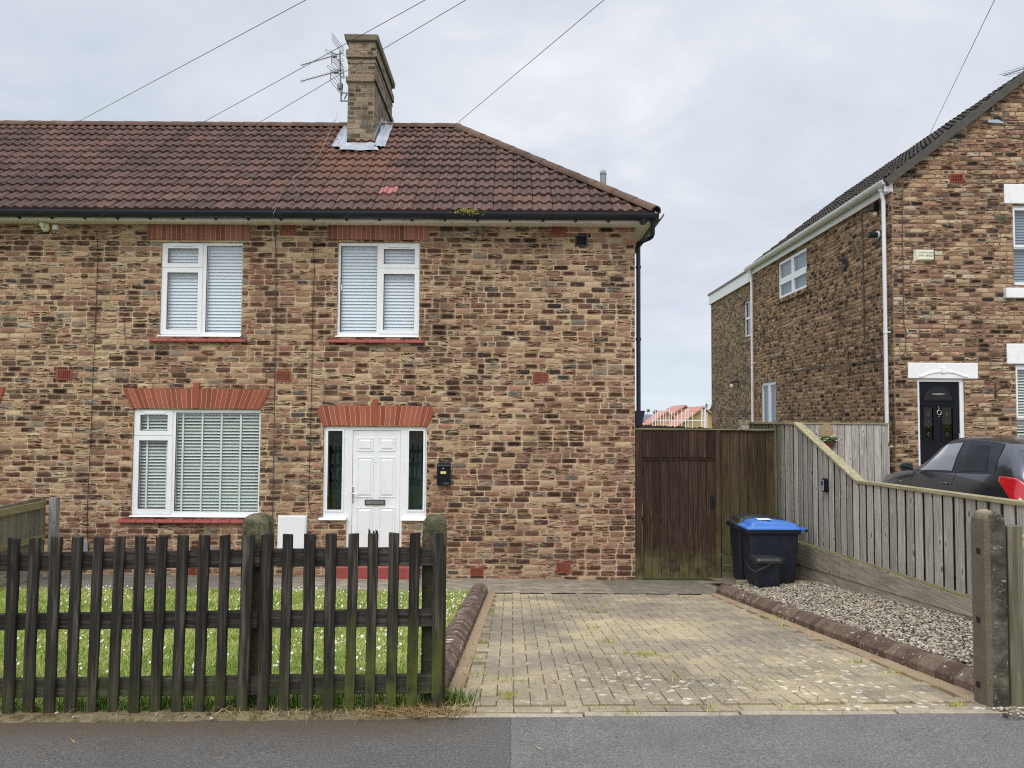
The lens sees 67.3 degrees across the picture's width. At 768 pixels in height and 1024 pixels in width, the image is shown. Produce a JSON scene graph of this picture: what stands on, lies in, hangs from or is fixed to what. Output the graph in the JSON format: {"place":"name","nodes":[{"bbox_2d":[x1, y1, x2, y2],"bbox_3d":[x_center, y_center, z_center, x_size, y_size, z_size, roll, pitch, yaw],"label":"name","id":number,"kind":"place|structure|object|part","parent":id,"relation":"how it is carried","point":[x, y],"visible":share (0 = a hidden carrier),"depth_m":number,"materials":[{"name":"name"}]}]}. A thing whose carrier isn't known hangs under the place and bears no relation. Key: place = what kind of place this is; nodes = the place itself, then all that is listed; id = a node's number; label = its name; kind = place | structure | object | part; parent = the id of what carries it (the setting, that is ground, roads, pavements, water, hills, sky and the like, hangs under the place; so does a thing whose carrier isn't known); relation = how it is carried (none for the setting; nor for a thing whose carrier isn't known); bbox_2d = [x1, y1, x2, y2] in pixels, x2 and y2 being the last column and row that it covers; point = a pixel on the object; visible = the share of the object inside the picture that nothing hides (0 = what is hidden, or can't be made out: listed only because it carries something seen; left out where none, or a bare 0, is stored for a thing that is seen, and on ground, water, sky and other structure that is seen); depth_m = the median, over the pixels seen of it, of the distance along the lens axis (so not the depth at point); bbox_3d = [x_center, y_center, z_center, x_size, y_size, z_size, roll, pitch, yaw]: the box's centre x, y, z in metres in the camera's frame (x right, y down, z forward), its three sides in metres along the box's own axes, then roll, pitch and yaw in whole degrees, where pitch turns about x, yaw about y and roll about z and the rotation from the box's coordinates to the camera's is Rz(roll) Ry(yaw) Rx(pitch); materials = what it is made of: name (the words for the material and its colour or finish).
{"place":"outdoors","nodes":[
{"label":"outdoors","id":0,"kind":"place"},
{"bbox_2d":[0,707,449,723],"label":"verge","id":1,"kind":"structure","parent":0,"point":[163,715],"depth_m":4.22,"materials":[{"name":"soil"}]},
{"bbox_2d":[0,513,446,713],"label":"picket fence","id":2,"kind":"object","parent":1,"relation":"on","point":[256,618],"visible":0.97,"depth_m":4.31,"materials":[{"name":"wood"}]},
{"bbox_2d":[0,684,485,712],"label":"weeds","id":3,"kind":"object","parent":1,"relation":"on","point":[102,703],"visible":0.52,"depth_m":4.35,"materials":[{"name":"green plant"}]},
{"bbox_2d":[55,709,452,719],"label":"pebbles","id":4,"kind":"object","parent":1,"relation":"on","point":[211,718],"visible":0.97,"depth_m":4.21,"materials":[{"name":"stone"}]},
{"bbox_2d":[0,586,469,710],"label":"lawn","id":5,"kind":"structure","parent":0,"point":[216,637],"depth_m":6.22,"materials":[{"name":"green plant"}]},
{"bbox_2d":[17,585,465,676],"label":"daisies","id":6,"kind":"object","parent":5,"relation":"on","point":[362,636],"visible":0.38,"depth_m":6.75,"materials":[{"name":"white plant"}]},
{"bbox_2d":[0,574,732,593],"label":"path","id":7,"kind":"structure","parent":0,"point":[595,586],"depth_m":10.70,"materials":[{"name":"concrete"}]},
{"bbox_2d":[710,578,735,584],"bbox_3d":[3.409,2.744,10.694,1.130,0.116,0.988,0,-3,0],"label":"bin base","id":8,"kind":"object","parent":7,"relation":"on","point":[729,581],"visible":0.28,"depth_m":10.77,"materials":[{"name":"concrete"}]},
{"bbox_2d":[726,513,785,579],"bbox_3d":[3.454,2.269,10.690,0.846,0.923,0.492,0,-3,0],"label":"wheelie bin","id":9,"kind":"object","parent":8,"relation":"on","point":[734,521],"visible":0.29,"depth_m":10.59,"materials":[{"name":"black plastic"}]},
{"bbox_2d":[736,580,807,584],"bbox_3d":[3.444,2.683,10.175,0.960,0.172,0.050,0,-3,0],"label":"timber edging","id":10,"kind":"object","parent":7,"relation":"on","point":[739,582],"visible":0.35,"depth_m":10.15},
{"bbox_2d":[46,727,941,761],"bbox_3d":[0.057,1.800,3.827,5.343,0.077,0.518,0,-3,0],"label":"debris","id":11,"kind":"object","parent":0,"point":[475,735],"visible":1,"depth_m":3.92,"materials":[{"name":"plant"}]},
{"bbox_2d":[0,713,1023,767],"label":"pavement","id":12,"kind":"structure","parent":0,"point":[982,740],"depth_m":3.87,"materials":[{"name":"grey asphalt"}]},
{"bbox_2d":[0,0,1023,413],"label":"sky","id":13,"kind":"structure","parent":0,"point":[741,121],"materials":[{"name":"grey"}]},
{"bbox_2d":[500,502,813,594],"bbox_3d":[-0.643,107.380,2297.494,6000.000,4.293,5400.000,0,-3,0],"label":"ground","id":14,"kind":"structure","parent":0,"point":[645,578],"depth_m":12.26,"materials":[{"name":"grey concrete"}]},
{"bbox_2d":[0,497,59,585],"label":"fence","id":15,"kind":"object","parent":14,"relation":"on","point":[24,521],"visible":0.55,"depth_m":10.71,"materials":[{"name":"wood"}]},
{"bbox_2d":[0,34,663,579],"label":"terraced house","id":16,"kind":"structure","parent":14,"relation":"on","point":[226,338],"depth_m":11.73,"materials":[{"name":"brick"}]},
{"bbox_2d":[39,222,49,231],"bbox_3d":[-7.130,-2.400,11.724,0.120,0.135,0.185,0,-3,0],"label":"security lamp","id":17,"kind":"object","parent":16,"relation":"attached to","point":[45,226],"visible":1,"depth_m":11.72,"materials":[{"name":"beige plastic"}]},
{"bbox_2d":[50,225,58,233],"bbox_3d":[-7.018,-2.364,11.781,0.132,0.138,0.069,0,-3,0],"label":"sensor box","id":18,"kind":"object","parent":16,"relation":"attached to","point":[55,227],"visible":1,"depth_m":11.75,"materials":[{"name":"white plastic"}]},
{"bbox_2d":[83,541,88,550],"bbox_3d":[-6.419,2.446,11.574,0.083,0.170,0.049,0,-3,0],"label":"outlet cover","id":19,"kind":"object","parent":16,"relation":"attached to","point":[86,544],"visible":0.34,"depth_m":11.55,"materials":[{"name":"white plastic"}]},
{"bbox_2d":[1,0,305,162],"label":"overhead cable","id":20,"kind":"object","parent":16,"relation":"attached to","point":[172,71],"visible":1,"depth_m":6.74,"materials":[{"name":"black rubber"}]},
{"bbox_2d":[129,409,260,517],"bbox_3d":[-4.796,1.203,11.715,1.945,1.623,0.176,0,-3,0],"label":"window","id":21,"kind":"structure","parent":16,"relation":"in","point":[168,435],"depth_m":11.76,"materials":[{"name":"white plastic"}]},
{"bbox_2d":[158,243,242,336],"bbox_3d":[-4.764,-1.444,11.831,1.259,1.454,0.169,0,-3,0],"label":"window","id":22,"kind":"structure","parent":16,"relation":"in","point":[201,283],"depth_m":11.88,"materials":[{"name":"white plastic"}]},
{"bbox_2d":[27,0,424,218],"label":"overhead cable","id":23,"kind":"object","parent":16,"relation":"attached to","point":[250,96],"visible":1,"depth_m":6.80,"materials":[{"name":"black rubber"}]},
{"bbox_2d":[95,0,464,219],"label":"overhead cable","id":24,"kind":"object","parent":16,"relation":"attached to","point":[301,97],"visible":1,"depth_m":6.81,"materials":[{"name":"black rubber"}]},
{"bbox_2d":[277,513,306,547],"bbox_3d":[-3.306,2.296,11.566,0.433,0.706,0.078,0,-3,0],"label":"meter box","id":25,"kind":"object","parent":16,"relation":"attached to","point":[295,526],"visible":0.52,"depth_m":11.54,"materials":[{"name":"white plastic"}]},
{"bbox_2d":[278,513,304,547],"bbox_3d":[-3.310,2.287,11.537,0.401,0.691,0.019,0,-3,0],"label":"door","id":26,"kind":"structure","parent":25,"relation":"in","point":[295,526],"depth_m":11.54,"materials":[{"name":"white plastic"}]},
{"bbox_2d":[300,33,347,101],"bbox_3d":[-3.418,-5.869,14.098,0.923,1.267,0.471,1,-3,-22],"label":"tv aerial","id":27,"kind":"object","parent":16,"relation":"attached to","point":[340,84],"visible":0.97,"depth_m":14.20,"materials":[{"name":"grey metal"}]},
{"bbox_2d":[318,426,426,546],"bbox_3d":[-2.099,1.683,11.826,1.625,2.053,0.499,0,-3,0],"label":"door","id":28,"kind":"structure","parent":16,"relation":"in","point":[379,477],"depth_m":11.68,"materials":[{"name":"white plastic"}]},
{"bbox_2d":[335,243,419,336],"bbox_3d":[-2.055,-1.441,11.832,1.275,1.460,0.169,0,-3,0],"label":"window","id":29,"kind":"structure","parent":16,"relation":"in","point":[381,281],"depth_m":11.88,"materials":[{"name":"white plastic"}]},
{"bbox_2d":[437,463,450,485],"bbox_3d":[-1.028,1.359,11.590,0.208,0.333,0.117,0,-3,0],"label":"post box","id":30,"kind":"object","parent":16,"relation":"attached to","point":[444,474],"visible":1,"depth_m":11.55,"materials":[{"name":"black plastic"}]},
{"bbox_2d":[317,0,603,240],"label":"overhead cable","id":31,"kind":"object","parent":16,"relation":"attached to","point":[474,108],"visible":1,"depth_m":6.87,"materials":[{"name":"black rubber"}]},
{"bbox_2d":[455,208,485,215],"bbox_3d":[-0.658,-2.545,11.399,0.532,0.128,0.203,0,-3,0],"label":"gutter weed","id":32,"kind":"object","parent":16,"relation":"on","point":[468,212],"visible":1,"depth_m":11.37,"materials":[{"name":"green plant"}]},
{"bbox_2d":[643,414,653,420],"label":"distant house","id":33,"kind":"structure","parent":14,"relation":"on","point":[646,417],"depth_m":80.48,"materials":[{"name":"beige brick"}]},
{"bbox_2d":[642,411,675,425],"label":"distant house","id":34,"kind":"structure","parent":14,"relation":"on","point":[648,421],"depth_m":61.94,"materials":[{"name":"beige brick"}]},
{"bbox_2d":[665,405,688,416],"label":"distant house","id":35,"kind":"structure","parent":14,"relation":"on","point":[676,409],"depth_m":66.03,"materials":[{"name":"red tile"}]},
{"bbox_2d":[652,406,706,427],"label":"scaffold","id":36,"kind":"object","parent":14,"relation":"on","point":[677,420],"visible":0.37,"depth_m":53.94,"materials":[{"name":"white metal"}]},
{"bbox_2d":[665,406,711,427],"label":"distant house","id":37,"kind":"structure","parent":14,"relation":"on","point":[696,411],"depth_m":57.95,"materials":[{"name":"beige brick"}]},
{"bbox_2d":[635,424,748,554],"bbox_3d":[4.016,2.333,19.914,0.060,2.515,14.095,0,-3,0],"label":"fence","id":38,"kind":"object","parent":14,"relation":"on","point":[650,426],"visible":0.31,"depth_m":16.99,"materials":[{"name":"brown wood"}]},
{"bbox_2d":[428,709,1023,717],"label":"kerb edging","id":39,"kind":"object","parent":14,"relation":"on","point":[777,712],"visible":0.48,"depth_m":4.22,"materials":[{"name":"concrete"}]},
{"bbox_2d":[738,422,889,481],"bbox_3d":[5.395,1.652,13.716,2.690,1.934,0.090,0,-3,0],"label":"panel fence","id":40,"kind":"object","parent":14,"relation":"on","point":[873,457],"visible":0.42,"depth_m":13.71,"materials":[{"name":"grey wood"}]},
{"bbox_2d":[818,424,839,448],"bbox_3d":[5.592,0.978,13.616,0.394,0.548,0.210,0,-3,0],"label":"hanging basket","id":41,"kind":"object","parent":40,"relation":"hanging from","point":[826,435],"visible":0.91,"depth_m":13.69,"materials":[{"name":"wicker"}]},
{"bbox_2d":[708,71,1023,480],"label":"neighbour house","id":42,"kind":"structure","parent":14,"relation":"on","point":[921,357],"depth_m":14.20,"materials":[{"name":"brick"}]},
{"bbox_2d":[729,380,738,387],"bbox_3d":[6.839,0.000,23.709,0.282,0.239,0.143,0,-3,0],"label":"wall lantern","id":43,"kind":"object","parent":42,"relation":"attached to","point":[731,385],"depth_m":23.68,"materials":[{"name":"black metal"}]},
{"bbox_2d":[762,381,775,421],"bbox_3d":[7.034,1.025,20.872,0.085,2.152,1.206,0,-3,0],"label":"window","id":44,"kind":"structure","parent":42,"relation":"in","point":[770,387],"depth_m":20.90,"materials":[{"name":"white plastic"}]},
{"bbox_2d":[779,248,806,298],"bbox_3d":[7.057,-2.735,19.227,0.085,0.980,1.947,0,-3,0],"label":"window","id":45,"kind":"structure","parent":42,"relation":"in","point":[794,278],"depth_m":19.18,"materials":[{"name":"white plastic"}]},
{"bbox_2d":[841,256,847,268],"bbox_3d":[6.946,-2.537,16.068,0.044,0.268,0.291,0,-3,0],"label":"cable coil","id":46,"kind":"object","parent":42,"relation":"attached to","point":[844,262],"visible":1,"depth_m":16.07,"materials":[{"name":"grey plastic"}]},
{"bbox_2d":[867,230,881,239],"bbox_3d":[6.879,-2.833,14.633,0.219,0.197,0.197,0,-3,0],"label":"boiler flue","id":47,"kind":"object","parent":42,"relation":"attached to","point":[877,234],"visible":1,"depth_m":14.59,"materials":[{"name":"black plastic"}]},
{"bbox_2d":[870,202,878,215],"bbox_3d":[6.915,-3.331,14.680,0.105,0.259,0.160,0,-3,0],"label":"floodlight","id":48,"kind":"object","parent":42,"relation":"attached to","point":[874,206],"visible":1,"depth_m":14.62,"materials":[{"name":"black plastic"}]},
{"bbox_2d":[913,250,934,261],"bbox_3d":[7.553,-2.357,14.086,0.382,0.219,0.072,0,-3,0],"label":"plaque","id":49,"kind":"object","parent":42,"relation":"attached to","point":[924,255],"visible":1,"depth_m":14.05,"materials":[{"name":"beige plastic"}]},
{"bbox_2d":[917,379,963,465],"bbox_3d":[7.807,0.978,14.027,0.858,2.138,0.090,0,-3,0],"label":"door","id":50,"kind":"structure","parent":42,"relation":"in","point":[940,401],"depth_m":14.04,"materials":[{"name":"black plastic"}]},
{"bbox_2d":[907,0,994,179],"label":"overhead cable","id":51,"kind":"object","parent":42,"relation":"attached to","point":[955,80],"visible":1,"depth_m":7.39,"materials":[{"name":"black rubber"}]},
{"bbox_2d":[994,382,1010,397],"bbox_3d":[8.856,0.112,13.891,0.052,0.292,0.293,2,-3,-30],"label":"plant bracket","id":52,"kind":"object","parent":42,"relation":"attached to","point":[995,394],"visible":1,"depth_m":13.97,"materials":[{"name":"metal"}]},
{"bbox_2d":[1000,65,1023,76],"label":"roof aerial","id":53,"kind":"object","parent":42,"relation":"attached to","point":[1009,73],"visible":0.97,"depth_m":15.90,"materials":[{"name":"grey metal"}]},
{"bbox_2d":[1013,206,1023,284],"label":"window","id":54,"kind":"structure","parent":42,"relation":"in","point":[1018,211],"depth_m":14.27,"materials":[{"name":"white plastic"}]},
{"bbox_2d":[1015,365,1023,434],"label":"window","id":55,"kind":"structure","parent":42,"relation":"in","point":[1018,367],"depth_m":14.13,"materials":[{"name":"white plastic"}]},
{"bbox_2d":[749,422,1023,618],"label":"side fence","id":56,"kind":"object","parent":14,"relation":"on","point":[906,534],"visible":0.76,"depth_m":8.44,"materials":[{"name":"grey wood"}]},
{"bbox_2d":[635,428,776,579],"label":"wooden gate","id":57,"kind":"structure","parent":56,"relation":"attached to","point":[684,486],"depth_m":11.70,"materials":[{"name":"brown wood"}]},
{"bbox_2d":[821,478,827,491],"bbox_3d":[3.956,1.282,9.744,0.060,0.170,0.095,0,-3,0],"label":"key safe","id":58,"kind":"object","parent":56,"relation":"attached to","point":[824,484],"visible":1,"depth_m":9.70,"materials":[{"name":"black plastic"}]},
{"bbox_2d":[971,509,1009,706],"bbox_3d":[2.719,1.326,4.379,0.126,1.212,0.147,0,-3,0],"label":"concrete gatepost","id":59,"kind":"object","parent":14,"relation":"on","point":[990,613],"visible":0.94,"depth_m":4.32,"materials":[{"name":"grey concrete"}]},
{"bbox_2d":[1005,524,1023,705],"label":"timber post","id":60,"kind":"object","parent":14,"relation":"on","point":[1015,592],"visible":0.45,"depth_m":4.33,"materials":[{"name":"brown wood"}]},
{"bbox_2d":[1022,534,1023,591],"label":"front rail fence","id":61,"kind":"object","parent":14,"relation":"on","point":[1023,548],"visible":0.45,"depth_m":4.38,"materials":[{"name":"wood"}]},
{"bbox_2d":[461,593,972,714],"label":"driveway","id":62,"kind":"structure","parent":0,"point":[704,632],"depth_m":5.68,"materials":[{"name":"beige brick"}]},
{"bbox_2d":[417,582,487,695],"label":"kerb","id":63,"kind":"structure","parent":62,"relation":"on","point":[460,627],"depth_m":6.61,"materials":[{"name":"brown brick"}]},
{"bbox_2d":[8,596,954,724],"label":"dead grass","id":64,"kind":"structure","parent":62,"relation":"on","point":[417,711],"depth_m":4.27,"materials":[{"name":"plant"}]},
{"bbox_2d":[444,592,976,706],"bbox_3d":[1.183,2.271,7.118,3.175,0.681,5.506,0,-3,0],"label":"driveway edging","id":65,"kind":"object","parent":62,"relation":"on","point":[464,664],"visible":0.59,"depth_m":5.86,"materials":[{"name":"brown brick"}]},
{"bbox_2d":[458,596,972,716],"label":"weeds","id":66,"kind":"object","parent":62,"relation":"on","point":[507,695],"visible":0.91,"depth_m":5.10,"materials":[{"name":"green plant"}]},
{"bbox_2d":[451,703,1023,716],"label":"driveway edging","id":67,"kind":"object","parent":62,"relation":"on","point":[727,708],"visible":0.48,"depth_m":4.30,"materials":[{"name":"grey concrete"}]},
{"bbox_2d":[716,584,973,691],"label":"kerb","id":68,"kind":"structure","parent":62,"relation":"on","point":[956,673],"depth_m":6.00,"materials":[{"name":"brown brick"}]},
{"bbox_2d":[733,581,1023,718],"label":"gravel","id":69,"kind":"structure","parent":0,"point":[828,601],"depth_m":6.97,"materials":[{"name":"grey gravel"}]},
{"bbox_2d":[745,555,786,587],"bbox_3d":[3.216,2.381,9.748,0.521,0.387,0.388,0,-3,0],"label":"food caddy","id":70,"kind":"object","parent":69,"relation":"on","point":[766,570],"visible":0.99,"depth_m":9.64,"materials":[{"name":"black plastic"}]},
{"bbox_2d":[737,518,807,584],"bbox_3d":[3.420,2.193,10.122,0.803,0.853,0.472,0,-3,0],"label":"wheelie bin","id":71,"kind":"object","parent":69,"relation":"on","point":[764,536],"visible":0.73,"depth_m":9.93,"materials":[{"name":"black plastic"}]},
{"bbox_2d":[881,435,1023,517],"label":"parked car","id":72,"kind":"object","parent":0,"point":[989,465],"visible":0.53,"depth_m":10.35,"materials":[{"name":"grey paint"}]},
{"bbox_3d":[6.258,1.063,11.235,0.168,0.441,0.900,0,-3,0],"label":"front side window","id":73,"kind":"part","parent":72,"relation":"part of","materials":[{"name":"grey glass"}]},
{"bbox_3d":[6.242,0.999,10.317,0.159,0.371,0.620,0,-3,0],"label":"rear side window","id":74,"kind":"part","parent":72,"relation":"part of","materials":[{"name":"black glass"}]}
]}

